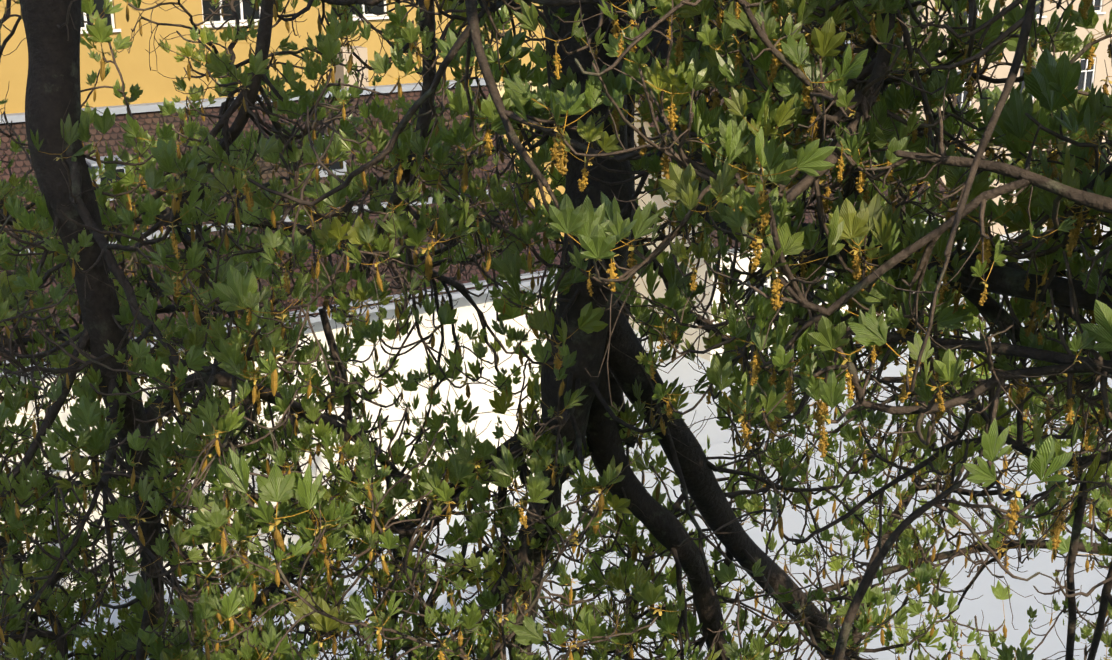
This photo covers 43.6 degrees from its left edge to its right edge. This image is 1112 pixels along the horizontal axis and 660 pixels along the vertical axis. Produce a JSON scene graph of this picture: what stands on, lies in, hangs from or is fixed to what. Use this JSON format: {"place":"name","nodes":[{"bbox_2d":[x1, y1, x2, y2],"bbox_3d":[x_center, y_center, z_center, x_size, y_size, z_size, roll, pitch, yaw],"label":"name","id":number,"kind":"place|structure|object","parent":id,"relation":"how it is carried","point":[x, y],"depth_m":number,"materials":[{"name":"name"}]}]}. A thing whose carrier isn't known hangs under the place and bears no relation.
{"place":"outdoors","nodes":[
{"label":"outdoors","id":0,"kind":"place"},
{"bbox_2d":[0,46,561,610],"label":"white house","id":1,"kind":"structure","parent":0,"point":[412,360],"depth_m":34.34,"materials":[{"name":"paint"}]},
{"bbox_2d":[1,224,1111,659],"bbox_3d":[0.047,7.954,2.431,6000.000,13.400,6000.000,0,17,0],"label":"ground","id":2,"kind":"structure","parent":0,"point":[987,604],"depth_m":32.97,"materials":[{"name":"white snow"}]},
{"bbox_2d":[0,0,791,244],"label":"ochre house","id":3,"kind":"structure","parent":2,"relation":"on","point":[135,68],"depth_m":40.69,"materials":[{"name":"paint"}]},
{"bbox_2d":[0,0,1111,659],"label":"sycamore","id":4,"kind":"object","parent":2,"relation":"on","point":[1050,88],"depth_m":5.87,"materials":[{"name":"green plant"}]},
{"bbox_2d":[629,40,947,360],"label":"house","id":5,"kind":"structure","parent":2,"relation":"on","point":[660,290],"depth_m":48.13,"materials":[{"name":"white paint"}]},
{"bbox_2d":[792,0,1111,242],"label":"beige house","id":6,"kind":"structure","parent":2,"relation":"on","point":[1096,74],"depth_m":64.06,"materials":[{"name":"paint"}]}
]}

